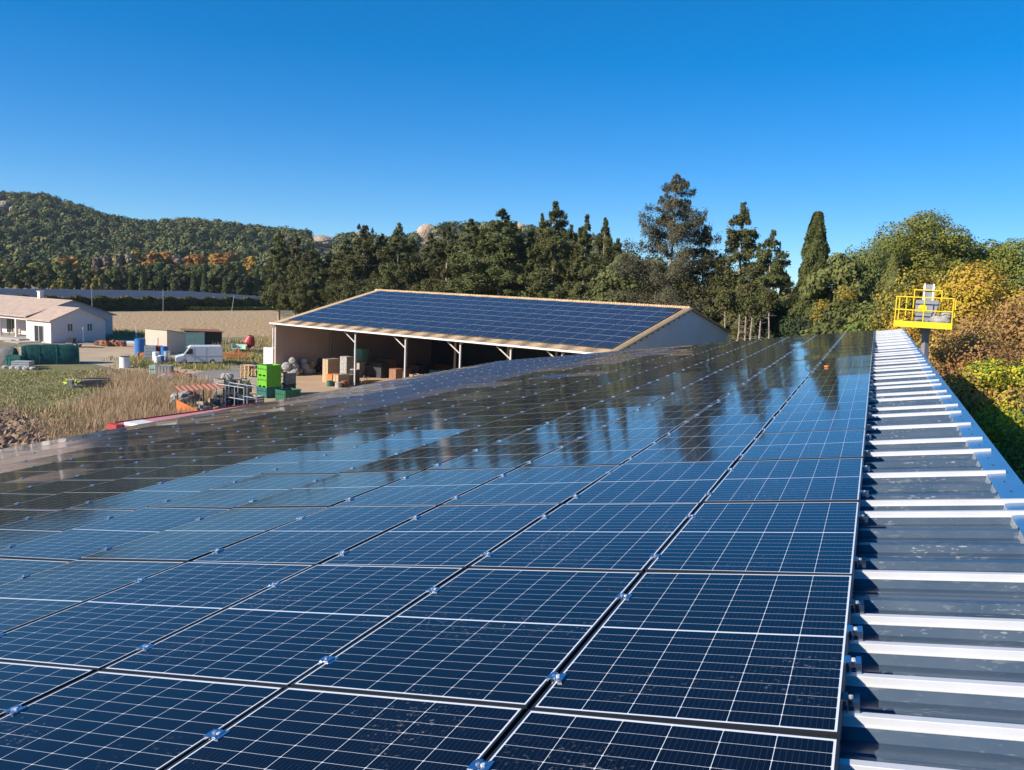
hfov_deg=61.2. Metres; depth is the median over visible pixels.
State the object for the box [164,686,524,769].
solar panel
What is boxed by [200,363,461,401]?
barn yard
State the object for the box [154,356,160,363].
drum
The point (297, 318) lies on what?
roof solar panel
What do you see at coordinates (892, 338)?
mounting rail
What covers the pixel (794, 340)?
solar panel
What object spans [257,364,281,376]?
harvest bin
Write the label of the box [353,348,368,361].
cabinet
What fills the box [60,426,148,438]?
solar panel
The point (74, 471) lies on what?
solar panel
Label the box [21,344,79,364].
tarp tunnel
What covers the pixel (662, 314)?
roof solar panel
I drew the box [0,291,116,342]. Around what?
house
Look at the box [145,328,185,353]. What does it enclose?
garden shed
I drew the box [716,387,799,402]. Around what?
solar panel
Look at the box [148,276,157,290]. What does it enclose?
evergreen tree
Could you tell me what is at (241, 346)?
cart
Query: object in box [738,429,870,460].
solar panel
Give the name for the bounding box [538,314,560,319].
roof solar panel
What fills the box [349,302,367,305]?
roof solar panel
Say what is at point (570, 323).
roof solar panel
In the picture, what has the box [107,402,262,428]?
barrier
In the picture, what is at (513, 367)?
solar panel
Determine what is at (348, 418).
solar panel
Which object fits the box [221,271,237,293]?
evergreen tree
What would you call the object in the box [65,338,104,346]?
flat trailer
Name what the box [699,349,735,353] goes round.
solar panel
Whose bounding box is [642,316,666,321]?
roof solar panel
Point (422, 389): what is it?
solar panel
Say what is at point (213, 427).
solar panel
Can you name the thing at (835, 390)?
solar panel
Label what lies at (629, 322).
roof solar panel
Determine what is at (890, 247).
umbrella pine
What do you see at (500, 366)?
solar panel
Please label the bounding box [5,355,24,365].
harvest bin
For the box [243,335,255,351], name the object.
cement mixer
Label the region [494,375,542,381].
solar panel
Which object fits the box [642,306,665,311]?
roof solar panel
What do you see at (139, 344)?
drum
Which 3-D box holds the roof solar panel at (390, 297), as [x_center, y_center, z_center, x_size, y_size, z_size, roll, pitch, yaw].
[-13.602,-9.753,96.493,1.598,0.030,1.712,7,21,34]
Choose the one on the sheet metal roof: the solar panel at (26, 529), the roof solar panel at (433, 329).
the solar panel at (26, 529)
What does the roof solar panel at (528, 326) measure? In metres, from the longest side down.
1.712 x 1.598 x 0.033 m
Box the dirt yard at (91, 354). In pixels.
[15,342,262,373]
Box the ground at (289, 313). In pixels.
[0,279,778,409]
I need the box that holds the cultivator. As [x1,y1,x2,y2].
[223,346,248,358]
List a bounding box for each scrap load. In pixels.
[221,373,233,379]
[226,382,241,387]
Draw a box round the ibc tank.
[144,345,157,358]
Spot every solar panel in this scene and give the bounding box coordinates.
[0,438,83,451]
[0,447,92,464]
[0,449,50,458]
[0,461,100,482]
[0,462,52,472]
[0,478,177,509]
[0,480,112,507]
[0,481,52,492]
[0,507,228,560]
[0,508,133,548]
[0,509,57,524]
[0,558,70,584]
[0,560,184,636]
[0,562,313,670]
[0,661,95,716]
[0,670,284,769]
[7,458,153,481]
[13,445,134,463]
[18,436,120,450]
[59,433,166,448]
[59,443,181,461]
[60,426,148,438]
[61,457,206,479]
[69,476,252,509]
[78,507,327,561]
[89,424,184,437]
[100,431,204,446]
[101,564,464,687]
[111,440,233,459]
[122,417,200,427]
[123,454,268,477]
[133,422,222,434]
[147,429,246,443]
[147,474,333,508]
[154,415,233,425]
[163,438,284,456]
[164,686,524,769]
[170,420,257,432]
[172,408,248,418]
[190,505,437,564]
[191,412,271,423]
[192,426,295,441]
[192,451,337,475]
[206,406,282,416]
[215,417,303,429]
[220,435,341,454]
[224,401,287,409]
[228,409,313,421]
[234,470,422,507]
[242,424,341,438]
[243,404,313,413]
[254,399,317,407]
[258,414,347,427]
[261,449,409,474]
[263,395,320,402]
[268,408,345,418]
[278,402,344,411]
[282,432,400,451]
[288,316,310,320]
[288,396,354,405]
[291,568,641,712]
[293,392,355,400]
[294,421,394,436]
[299,317,321,321]
[301,312,321,315]
[302,389,353,395]
[305,412,392,424]
[310,317,332,322]
[311,313,333,316]
[311,405,386,415]
[313,308,332,312]
[317,399,387,408]
[321,318,344,323]
[321,503,560,568]
[323,314,344,317]
[324,309,343,312]
[324,394,386,402]
[326,304,344,308]
[330,390,384,397]
[331,387,382,393]
[332,384,378,390]
[333,319,355,324]
[333,467,516,505]
[334,310,356,313]
[334,314,356,318]
[336,305,355,309]
[337,301,355,304]
[340,444,489,472]
[345,320,368,325]
[346,311,367,314]
[346,315,367,320]
[346,429,468,449]
[347,306,365,309]
[348,297,366,301]
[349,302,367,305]
[350,418,449,433]
[354,397,421,406]
[354,409,439,421]
[357,307,378,310]
[357,321,380,326]
[357,392,417,400]
[357,402,431,412]
[358,298,376,301]
[358,316,379,320]
[359,294,376,297]
[359,302,377,306]
[359,311,379,315]
[359,382,406,388]
[361,388,415,395]
[362,384,415,391]
[366,379,407,384]
[369,303,388,307]
[370,291,388,294]
[370,295,388,298]
[370,299,389,302]
[370,308,390,311]
[370,317,391,321]
[370,322,392,327]
[371,312,390,316]
[380,292,398,295]
[380,295,398,299]
[380,304,399,307]
[381,300,400,303]
[382,318,404,323]
[383,308,402,312]
[383,313,402,317]
[383,324,404,328]
[388,375,429,380]
[390,377,434,382]
[390,382,444,389]
[391,292,408,295]
[391,296,409,299]
[391,386,447,393]
[392,300,411,304]
[393,305,413,308]
[394,309,414,313]
[394,319,417,324]
[394,379,440,385]
[395,314,415,318]
[396,325,417,329]
[396,394,463,403]
[397,389,457,397]
[401,399,478,410]
[403,293,421,296]
[403,301,422,304]
[404,297,422,300]
[406,305,425,309]
[406,310,426,314]
[406,406,492,418]
[407,315,427,319]
[407,320,430,325]
[408,326,430,331]
[411,371,451,376]
[413,293,431,296]
[413,415,511,429]
[414,373,455,378]
[415,297,433,301]
[415,302,435,305]
[416,425,537,447]
[417,306,437,310]
[418,375,461,380]
[419,311,438,315]
[420,316,440,320]
[420,321,443,326]
[422,327,445,332]
[423,377,468,383]
[424,294,442,297]
[425,380,474,386]
[425,441,571,469]
[426,298,444,302]
[429,303,448,306]
[429,307,449,311]
[430,383,482,390]
[431,312,451,316]
[433,317,454,321]
[433,368,468,372]
[434,322,457,327]
[436,328,459,333]
[436,387,493,394]
[437,295,455,298]
[437,299,456,302]
[437,369,477,374]
[440,303,459,307]
[440,391,506,400]
[441,371,480,376]
[441,465,619,504]
[442,308,461,312]
[444,313,464,317]
[446,318,467,322]
[447,373,487,378]
[448,295,467,299]
[448,323,471,328]
[450,365,484,369]
[451,300,470,303]
[451,329,474,334]
[451,375,497,381]
[452,304,472,308]
[452,396,525,406]
[454,309,474,313]
[457,314,477,318]
[458,378,505,384]
[459,296,478,299]
[459,319,481,324]
[459,366,491,370]
[460,403,547,415]
[462,367,502,372]
[463,300,482,304]
[463,325,484,329]
[464,330,488,336]
[465,305,484,309]
[466,381,518,387]
[467,310,488,314]
[467,369,508,374]
[467,709,840,769]
[468,362,500,366]
[468,503,699,573]
[471,315,491,319]
[473,320,496,325]
[474,297,492,300]
[474,371,517,376]
[474,384,533,392]
[474,411,573,427]
[475,301,495,305]
[477,326,499,331]
[478,306,498,310]
[479,332,503,337]
[480,363,508,366]
[481,311,503,315]
[482,364,517,368]
[484,373,527,378]
[485,316,505,320]
[485,388,551,397]
[486,298,505,301]
[487,321,510,326]
[488,302,507,306]
[488,365,528,370]
[491,307,513,310]
[491,327,514,332]
[491,422,610,444]
[494,312,517,316]
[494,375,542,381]
[495,333,519,338]
[497,360,525,363]
[498,298,517,302]
[498,367,536,371]
[499,317,520,321]
[499,361,534,365]
[499,393,577,404]
[501,303,522,306]
[502,322,525,327]
[504,308,526,311]
[505,378,557,384]
[506,328,530,333]
[507,362,542,366]
[508,312,531,317]
[509,369,545,373]
[510,334,534,340]
[511,299,530,303]
[513,357,541,360]
[514,304,536,307]
[514,318,534,323]
[517,323,540,328]
[517,381,575,389]
[517,399,605,413]
[519,308,540,312]
[519,363,553,367]
[519,437,661,467]
[520,358,549,361]
[520,370,561,375]
[522,329,545,335]
[523,313,545,318]
[523,359,557,363]
[524,300,545,303]
[526,336,551,341]
[526,365,562,369]
[528,319,550,324]
[530,304,550,308]
[530,373,576,378]
[531,572,863,743]
[532,356,558,359]
[533,309,555,314]
[533,325,555,330]
[533,360,568,364]
[533,385,601,394]
[537,331,561,336]
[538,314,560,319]
[538,366,579,371]
[539,300,559,304]
[539,356,572,360]
[542,320,565,325]
[542,375,597,382]
[543,337,568,343]
[543,406,642,424]
[544,305,564,309]
[544,361,581,365]
[547,326,571,331]
[548,310,569,315]
[548,357,582,361]
[549,368,595,374]
[553,301,573,305]
[553,316,575,320]
[553,389,631,401]
[554,332,578,337]
[555,354,581,357]
[555,363,592,367]
[558,306,578,310]
[558,321,581,326]
[559,338,584,344]
[559,358,594,362]
[562,311,584,316]
[562,378,622,386]
[563,355,591,358]
[564,327,588,332]
[564,461,735,504]
[565,370,615,376]
[567,302,587,306]
[569,317,591,321]
[571,333,595,339]
[571,364,610,368]
[572,307,593,311]
[573,359,608,363]
[574,322,598,327]
[575,418,690,440]
[576,340,602,346]
[577,312,600,317]
[577,352,605,355]
[579,355,607,358]
[581,303,601,307]
[581,328,605,334]
[581,395,667,409]
[583,381,652,391]
[584,318,606,322]
[585,365,632,371]
[585,372,640,379]
[587,335,612,340]
[588,308,608,312]
[588,352,619,356]
[588,360,625,364]
[590,356,621,359]
[591,323,614,328]
[593,313,616,318]
[594,341,620,348]
[596,304,616,308]
[597,329,621,335]
[601,319,622,324]
[601,350,629,353]
[601,357,636,361]
[603,309,624,313]
[603,353,633,356]
[604,361,646,366]
[605,336,630,342]
[605,367,654,373]
[608,325,630,330]
[608,374,669,383]
[609,314,632,319]
[609,386,685,398]
[611,305,633,309]
[615,331,639,336]
[616,320,639,325]
[616,354,648,357]
[616,403,712,420]
[617,350,645,353]
[619,310,640,314]
[619,357,658,362]
[623,362,670,368]
[623,434,758,463]
[624,326,648,331]
[625,315,649,320]
[625,348,654,351]
[627,305,649,310]
[628,351,660,354]
[628,368,685,376]
[633,321,657,326]
[633,354,670,358]
[635,311,656,315]
[635,377,703,388]
[638,358,683,363]
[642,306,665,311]
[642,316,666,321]
[642,348,671,351]
[645,351,680,355]
[645,391,730,406]
[645,502,867,575]
[646,363,698,370]
[650,346,678,349]
[651,312,673,316]
[653,355,692,359]
[656,349,687,352]
[656,371,716,380]
[659,307,681,312]
[661,359,709,365]
[663,352,701,356]
[665,413,776,436]
[668,346,697,349]
[670,382,744,394]
[673,365,729,373]
[674,349,710,353]
[674,355,718,361]
[679,344,704,346]
[684,346,718,350]
[688,352,726,357]
[688,361,739,367]
[690,374,756,384]
[694,344,725,347]
[694,399,789,416]
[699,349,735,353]
[700,356,747,362]
[703,458,869,502]
[705,342,731,344]
[707,368,764,376]
[708,346,743,350]
[712,352,755,358]
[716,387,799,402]
[717,343,749,347]
[719,362,774,370]
[722,341,755,345]
[723,349,762,354]
[730,346,769,351]
[732,339,760,342]
[732,357,781,364]
[732,378,807,390]
[738,344,772,348]
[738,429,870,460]
[740,353,787,360]
[745,341,779,345]
[747,370,812,381]
[749,349,793,355]
[753,339,782,342]
[758,337,787,340]
[758,364,817,373]
[759,346,798,351]
[760,409,871,433]
[766,343,802,348]
[767,359,823,366]
[770,341,807,345]
[776,354,826,361]
[777,394,872,412]
[778,339,809,342]
[782,337,812,340]
[784,350,830,356]
[785,335,815,338]
[789,383,873,398]
[790,346,832,352]
[796,343,835,348]
[800,373,873,386]
[801,341,836,345]
[805,338,840,342]
[807,366,873,377]
[808,336,842,340]
[811,334,844,338]
[814,332,844,336]
[814,360,874,369]
[820,355,874,363]
[825,351,874,357]
[827,347,874,353]
[831,344,874,349]
[834,341,874,346]
[837,338,875,342]
[838,336,875,340]
[841,333,875,337]
[844,331,875,335]
[845,330,875,333]
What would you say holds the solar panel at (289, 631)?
attached to the sheet metal roof
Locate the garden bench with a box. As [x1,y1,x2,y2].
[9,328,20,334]
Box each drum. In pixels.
[119,356,129,367]
[134,338,145,354]
[152,352,159,360]
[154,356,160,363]
[157,345,160,354]
[161,346,167,354]
[164,351,170,361]
[326,380,332,386]
[335,382,341,387]
[341,380,347,386]
[350,369,359,383]
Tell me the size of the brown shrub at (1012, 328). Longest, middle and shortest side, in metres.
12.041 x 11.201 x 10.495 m
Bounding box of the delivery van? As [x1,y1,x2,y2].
[174,345,222,363]
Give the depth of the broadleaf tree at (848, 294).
73.53 m
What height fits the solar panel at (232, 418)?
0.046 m
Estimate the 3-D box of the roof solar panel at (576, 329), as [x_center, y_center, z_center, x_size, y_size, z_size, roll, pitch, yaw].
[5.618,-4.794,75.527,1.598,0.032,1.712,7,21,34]
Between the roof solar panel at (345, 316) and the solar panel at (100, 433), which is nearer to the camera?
the solar panel at (100, 433)
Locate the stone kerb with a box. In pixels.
[2,365,36,369]
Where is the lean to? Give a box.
[172,383,224,404]
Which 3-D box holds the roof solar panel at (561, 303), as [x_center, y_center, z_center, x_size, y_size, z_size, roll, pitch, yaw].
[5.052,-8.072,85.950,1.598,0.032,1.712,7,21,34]
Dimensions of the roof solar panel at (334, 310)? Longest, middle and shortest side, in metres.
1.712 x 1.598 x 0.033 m
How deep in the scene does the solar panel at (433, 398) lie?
19.34 m
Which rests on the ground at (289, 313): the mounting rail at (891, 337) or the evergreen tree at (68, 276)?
the evergreen tree at (68, 276)
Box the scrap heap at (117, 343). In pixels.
[94,340,126,346]
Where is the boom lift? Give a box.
[893,284,956,360]
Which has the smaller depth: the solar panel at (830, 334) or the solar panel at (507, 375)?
the solar panel at (507, 375)
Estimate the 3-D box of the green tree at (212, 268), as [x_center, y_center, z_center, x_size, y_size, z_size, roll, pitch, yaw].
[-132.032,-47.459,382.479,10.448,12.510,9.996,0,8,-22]
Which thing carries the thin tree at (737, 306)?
on the ground at (289, 313)
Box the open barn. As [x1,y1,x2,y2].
[269,289,731,385]
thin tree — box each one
[715,290,735,327]
[730,293,748,340]
[736,283,756,340]
[738,296,761,339]
[754,287,769,338]
[759,290,780,338]
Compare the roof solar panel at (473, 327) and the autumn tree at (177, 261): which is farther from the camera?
the autumn tree at (177, 261)
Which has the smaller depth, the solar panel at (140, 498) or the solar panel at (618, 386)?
the solar panel at (140, 498)
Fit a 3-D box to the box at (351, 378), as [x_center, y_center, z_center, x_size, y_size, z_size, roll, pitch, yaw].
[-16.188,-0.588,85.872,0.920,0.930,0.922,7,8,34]
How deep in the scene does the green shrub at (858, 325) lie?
57.45 m
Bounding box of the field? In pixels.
[110,310,283,336]
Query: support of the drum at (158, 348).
on the dirt yard at (91, 354)
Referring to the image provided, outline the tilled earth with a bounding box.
[0,409,64,448]
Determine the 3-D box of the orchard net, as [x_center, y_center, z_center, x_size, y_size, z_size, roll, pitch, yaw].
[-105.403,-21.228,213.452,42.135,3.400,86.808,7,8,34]
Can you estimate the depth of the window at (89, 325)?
119.07 m
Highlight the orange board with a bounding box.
[176,399,197,412]
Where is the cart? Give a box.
[231,343,246,351]
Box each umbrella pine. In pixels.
[831,235,908,286]
[849,208,1002,291]
[951,237,1023,298]
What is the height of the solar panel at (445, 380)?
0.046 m
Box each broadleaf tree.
[798,252,868,316]
[806,285,864,328]
[817,238,888,306]
[862,264,946,336]
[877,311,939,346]
[921,269,957,312]
[931,259,1023,339]
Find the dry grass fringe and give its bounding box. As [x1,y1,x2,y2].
[0,366,209,441]
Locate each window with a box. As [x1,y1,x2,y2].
[6,318,14,332]
[67,323,73,331]
[87,323,92,331]
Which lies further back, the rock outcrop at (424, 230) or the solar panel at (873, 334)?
the rock outcrop at (424, 230)
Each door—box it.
[34,325,43,342]
[151,337,157,344]
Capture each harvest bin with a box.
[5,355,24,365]
[149,365,154,373]
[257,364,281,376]
[257,375,280,387]
[257,386,281,397]
[275,388,300,399]
[281,371,296,383]
[281,383,295,388]
[429,369,443,372]
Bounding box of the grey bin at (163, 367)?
[155,364,173,374]
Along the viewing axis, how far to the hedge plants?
221.74 m
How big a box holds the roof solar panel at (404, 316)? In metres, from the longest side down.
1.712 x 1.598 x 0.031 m
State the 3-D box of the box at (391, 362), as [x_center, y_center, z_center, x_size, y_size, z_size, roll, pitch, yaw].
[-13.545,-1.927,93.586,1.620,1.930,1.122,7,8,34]
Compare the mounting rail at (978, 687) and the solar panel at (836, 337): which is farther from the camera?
the solar panel at (836, 337)
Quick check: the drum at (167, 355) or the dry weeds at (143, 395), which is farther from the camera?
the drum at (167, 355)
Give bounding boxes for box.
[11,360,33,369]
[322,358,339,381]
[326,373,336,380]
[333,373,348,385]
[340,356,356,373]
[349,374,353,383]
[357,361,366,375]
[365,364,369,375]
[370,362,387,377]
[378,357,395,376]
[389,368,402,379]
[400,367,411,377]
[407,364,424,373]
[417,360,433,373]
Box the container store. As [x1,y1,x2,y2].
[179,328,222,345]
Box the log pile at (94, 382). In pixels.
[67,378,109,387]
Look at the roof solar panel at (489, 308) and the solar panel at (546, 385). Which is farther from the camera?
the roof solar panel at (489, 308)
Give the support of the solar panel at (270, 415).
on the sheet metal roof
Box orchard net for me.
[0,288,260,307]
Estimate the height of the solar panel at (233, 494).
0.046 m
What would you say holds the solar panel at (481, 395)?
on the sheet metal roof
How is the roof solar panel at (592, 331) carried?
attached to the open barn
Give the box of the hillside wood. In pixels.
[0,190,620,282]
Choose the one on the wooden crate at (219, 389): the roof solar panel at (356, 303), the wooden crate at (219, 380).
the wooden crate at (219, 380)
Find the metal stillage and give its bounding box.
[216,382,256,406]
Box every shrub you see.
[835,309,881,332]
[837,301,879,330]
[908,332,986,378]
[915,286,1023,360]
[918,314,1023,382]
[929,333,1023,387]
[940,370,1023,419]
[957,357,1023,420]
[973,401,1023,477]
[993,403,1023,433]
[995,427,1023,483]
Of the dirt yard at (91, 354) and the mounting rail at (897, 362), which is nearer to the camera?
the mounting rail at (897, 362)
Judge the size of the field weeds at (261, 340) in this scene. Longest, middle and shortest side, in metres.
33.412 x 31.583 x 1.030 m
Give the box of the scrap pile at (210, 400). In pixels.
[183,398,230,409]
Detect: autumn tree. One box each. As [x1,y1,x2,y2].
[0,258,6,270]
[56,257,75,268]
[70,256,81,267]
[81,260,92,269]
[91,256,112,273]
[112,252,137,272]
[131,251,144,268]
[142,251,175,270]
[164,255,187,271]
[184,253,208,264]
[210,252,239,269]
[241,256,263,275]
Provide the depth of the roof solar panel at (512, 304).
87.36 m
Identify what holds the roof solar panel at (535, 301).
attached to the open barn
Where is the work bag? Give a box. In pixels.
[928,312,951,322]
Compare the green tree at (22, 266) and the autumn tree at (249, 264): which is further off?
the autumn tree at (249, 264)
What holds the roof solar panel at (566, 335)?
attached to the open barn
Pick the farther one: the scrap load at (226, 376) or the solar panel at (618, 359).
the scrap load at (226, 376)
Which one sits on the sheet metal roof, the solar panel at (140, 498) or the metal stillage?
the solar panel at (140, 498)
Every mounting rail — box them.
[839,758,955,769]
[842,711,1023,741]
[846,672,1023,697]
[848,640,1023,660]
[851,613,1023,630]
[854,570,1023,582]
[859,510,1023,517]
[860,498,1023,505]
[863,470,1005,477]
[864,448,990,456]
[865,437,981,444]
[867,410,960,417]
[867,422,970,429]
[868,404,957,410]
[869,390,946,396]
[869,395,950,401]
[870,379,938,384]
[870,383,940,389]
[871,364,926,368]
[871,366,929,371]
[871,371,931,375]
[871,374,934,379]
[872,352,919,356]
[872,355,921,359]
[872,360,925,364]
[873,339,910,343]
[873,341,911,344]
[873,342,912,346]
[873,346,913,349]
[873,350,917,354]
[873,358,923,362]
[874,336,907,339]
[875,337,908,340]
[875,338,909,341]
[875,344,913,347]
[875,348,916,351]
[876,335,904,337]
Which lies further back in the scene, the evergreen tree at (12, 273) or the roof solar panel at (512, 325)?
the evergreen tree at (12, 273)
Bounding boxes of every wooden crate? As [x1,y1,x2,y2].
[213,396,236,406]
[214,378,233,387]
[214,388,233,395]
[222,394,254,405]
[224,388,242,394]
[234,378,249,388]
[235,388,249,394]
[239,394,263,402]
[247,376,256,384]
[250,384,256,392]
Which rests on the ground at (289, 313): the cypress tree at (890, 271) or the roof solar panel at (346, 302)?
the cypress tree at (890, 271)
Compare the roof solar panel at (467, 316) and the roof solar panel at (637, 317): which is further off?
the roof solar panel at (467, 316)
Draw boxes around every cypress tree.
[75,272,81,288]
[127,273,133,289]
[138,271,147,289]
[156,271,164,290]
[188,271,197,291]
[200,270,209,291]
[221,276,228,293]
[231,271,237,294]
[251,271,260,295]
[785,211,830,336]
[869,252,904,306]
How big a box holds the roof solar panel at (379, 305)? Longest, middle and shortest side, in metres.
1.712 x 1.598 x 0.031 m
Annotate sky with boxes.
[0,0,1023,292]
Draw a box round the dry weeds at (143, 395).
[30,365,230,431]
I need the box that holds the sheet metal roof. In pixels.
[840,329,1023,769]
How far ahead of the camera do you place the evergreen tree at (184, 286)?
299.64 m
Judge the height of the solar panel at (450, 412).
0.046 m
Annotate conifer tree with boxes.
[259,232,294,320]
[275,234,314,315]
[288,243,327,309]
[306,250,339,308]
[319,239,358,304]
[328,225,384,297]
[355,222,420,295]
[359,233,394,291]
[399,237,424,286]
[410,232,443,291]
[420,224,462,292]
[433,218,496,295]
[447,208,533,296]
[491,226,525,288]
[496,227,548,296]
[517,201,582,299]
[519,212,551,296]
[554,224,578,278]
[562,214,598,299]
[576,217,620,300]
[589,173,732,323]
[611,238,624,253]
[670,227,724,315]
[692,201,771,341]
[707,265,732,320]
[714,253,724,276]
[733,229,794,338]
[743,242,763,313]
[778,271,790,301]
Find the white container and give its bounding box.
[264,347,273,363]
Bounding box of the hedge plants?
[187,306,282,310]
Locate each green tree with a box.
[7,265,24,274]
[15,263,31,278]
[32,262,47,271]
[52,261,72,276]
[71,268,84,283]
[86,268,99,274]
[92,268,105,284]
[104,266,117,274]
[118,264,132,285]
[128,263,147,283]
[145,261,163,276]
[154,263,174,275]
[173,263,188,271]
[182,263,199,277]
[191,263,207,285]
[206,264,223,287]
[220,260,242,278]
[232,268,248,276]
[251,267,260,276]
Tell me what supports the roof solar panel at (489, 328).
attached to the open barn
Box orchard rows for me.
[17,294,277,310]
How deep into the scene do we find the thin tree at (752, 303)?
91.16 m
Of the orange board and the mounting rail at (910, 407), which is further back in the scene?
the orange board
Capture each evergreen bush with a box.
[334,280,365,301]
[510,272,525,291]
[515,272,559,296]
[657,278,709,302]
[746,288,793,338]
[747,289,792,339]
[778,315,822,337]
[797,317,826,335]
[803,296,872,335]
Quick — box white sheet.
[115,340,133,343]
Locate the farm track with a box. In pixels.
[188,354,263,382]
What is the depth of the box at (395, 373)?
87.01 m
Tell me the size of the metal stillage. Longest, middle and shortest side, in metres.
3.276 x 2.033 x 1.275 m
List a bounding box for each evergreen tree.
[0,269,7,287]
[4,274,14,287]
[8,268,23,286]
[14,272,25,288]
[23,277,31,288]
[27,267,41,288]
[35,272,47,288]
[42,265,57,288]
[47,273,57,286]
[59,268,75,288]
[71,271,78,285]
[77,270,92,289]
[99,274,111,289]
[106,268,126,289]
[125,268,140,289]
[139,269,155,289]
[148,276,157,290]
[162,271,170,290]
[170,270,187,290]
[177,273,190,290]
[195,271,201,291]
[207,275,220,292]
[212,270,223,292]
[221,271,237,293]
[234,273,250,294]
[245,275,253,295]
[253,272,268,291]
[587,249,668,304]
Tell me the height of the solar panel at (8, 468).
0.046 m
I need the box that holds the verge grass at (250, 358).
[101,345,266,370]
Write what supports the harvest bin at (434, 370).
on the barn yard at (307, 384)
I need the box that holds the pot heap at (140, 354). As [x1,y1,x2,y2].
[137,352,143,357]
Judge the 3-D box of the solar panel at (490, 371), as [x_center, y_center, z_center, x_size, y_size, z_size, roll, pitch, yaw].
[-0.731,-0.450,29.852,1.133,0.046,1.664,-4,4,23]
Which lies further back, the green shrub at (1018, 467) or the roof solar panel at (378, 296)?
the roof solar panel at (378, 296)
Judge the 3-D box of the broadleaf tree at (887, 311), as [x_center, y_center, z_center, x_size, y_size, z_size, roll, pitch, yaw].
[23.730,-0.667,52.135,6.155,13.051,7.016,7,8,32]
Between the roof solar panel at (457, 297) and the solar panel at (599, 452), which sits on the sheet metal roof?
the solar panel at (599, 452)
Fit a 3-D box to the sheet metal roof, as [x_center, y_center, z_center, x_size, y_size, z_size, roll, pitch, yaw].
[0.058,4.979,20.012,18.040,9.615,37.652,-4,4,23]
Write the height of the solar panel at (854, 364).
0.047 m
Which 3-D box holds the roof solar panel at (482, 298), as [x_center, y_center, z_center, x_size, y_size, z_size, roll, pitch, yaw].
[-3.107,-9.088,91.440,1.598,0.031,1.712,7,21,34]
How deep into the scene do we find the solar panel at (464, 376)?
28.37 m
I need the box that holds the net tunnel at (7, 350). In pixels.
[0,345,18,364]
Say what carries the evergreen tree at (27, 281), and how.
on the ground at (289, 313)
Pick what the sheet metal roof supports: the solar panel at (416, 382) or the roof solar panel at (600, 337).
the solar panel at (416, 382)
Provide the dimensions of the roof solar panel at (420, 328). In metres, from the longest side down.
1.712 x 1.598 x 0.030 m
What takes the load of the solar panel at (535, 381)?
on the sheet metal roof
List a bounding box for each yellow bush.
[50,278,69,288]
[90,275,102,289]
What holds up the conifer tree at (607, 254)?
on the ground at (289, 313)
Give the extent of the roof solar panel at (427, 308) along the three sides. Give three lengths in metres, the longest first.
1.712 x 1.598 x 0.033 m
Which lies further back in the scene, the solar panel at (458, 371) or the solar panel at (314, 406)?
the solar panel at (458, 371)
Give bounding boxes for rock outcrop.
[0,201,10,210]
[312,235,333,247]
[417,224,437,240]
[517,223,525,229]
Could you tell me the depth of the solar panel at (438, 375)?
30.73 m
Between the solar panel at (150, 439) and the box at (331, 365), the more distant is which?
the box at (331, 365)
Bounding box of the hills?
[5,205,442,279]
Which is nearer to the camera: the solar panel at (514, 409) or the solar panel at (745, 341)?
the solar panel at (514, 409)
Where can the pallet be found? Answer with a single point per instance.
(247, 365)
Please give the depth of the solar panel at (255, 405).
23.44 m
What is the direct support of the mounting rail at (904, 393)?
on the sheet metal roof
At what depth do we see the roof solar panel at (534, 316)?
81.87 m
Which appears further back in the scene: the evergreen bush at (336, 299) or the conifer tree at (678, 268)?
the evergreen bush at (336, 299)
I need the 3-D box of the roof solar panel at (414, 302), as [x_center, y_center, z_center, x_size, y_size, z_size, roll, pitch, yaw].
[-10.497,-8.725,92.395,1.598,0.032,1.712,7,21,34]
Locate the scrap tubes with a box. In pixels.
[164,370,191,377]
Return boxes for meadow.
[0,365,124,434]
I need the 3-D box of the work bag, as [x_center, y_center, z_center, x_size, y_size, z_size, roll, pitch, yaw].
[18.440,-2.841,37.228,0.917,0.638,0.560,7,8,32]
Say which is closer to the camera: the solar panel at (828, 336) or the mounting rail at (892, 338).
the mounting rail at (892, 338)
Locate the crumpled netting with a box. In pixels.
[169,391,200,404]
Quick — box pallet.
[241,364,256,366]
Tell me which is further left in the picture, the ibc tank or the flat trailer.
the flat trailer
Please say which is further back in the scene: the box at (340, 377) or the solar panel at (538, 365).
the box at (340, 377)
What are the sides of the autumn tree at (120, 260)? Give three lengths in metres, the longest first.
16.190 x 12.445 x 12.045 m
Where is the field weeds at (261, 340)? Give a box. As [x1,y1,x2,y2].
[106,328,271,352]
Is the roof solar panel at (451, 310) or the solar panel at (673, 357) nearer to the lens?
the solar panel at (673, 357)
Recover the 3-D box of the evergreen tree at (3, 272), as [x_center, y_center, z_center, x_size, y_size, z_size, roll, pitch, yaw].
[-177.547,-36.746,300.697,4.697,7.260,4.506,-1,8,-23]
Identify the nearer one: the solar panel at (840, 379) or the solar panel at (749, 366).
the solar panel at (840, 379)
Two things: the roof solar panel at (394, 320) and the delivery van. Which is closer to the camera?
the roof solar panel at (394, 320)
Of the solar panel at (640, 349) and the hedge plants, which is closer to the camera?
the solar panel at (640, 349)
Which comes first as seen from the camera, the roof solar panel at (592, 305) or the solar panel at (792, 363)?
the solar panel at (792, 363)
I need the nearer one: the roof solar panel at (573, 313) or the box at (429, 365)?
the roof solar panel at (573, 313)
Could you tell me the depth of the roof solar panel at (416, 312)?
87.82 m
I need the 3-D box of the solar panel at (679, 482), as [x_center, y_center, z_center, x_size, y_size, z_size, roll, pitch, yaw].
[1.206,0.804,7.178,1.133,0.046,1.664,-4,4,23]
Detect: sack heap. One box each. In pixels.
[281,357,299,375]
[299,358,312,373]
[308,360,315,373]
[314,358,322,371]

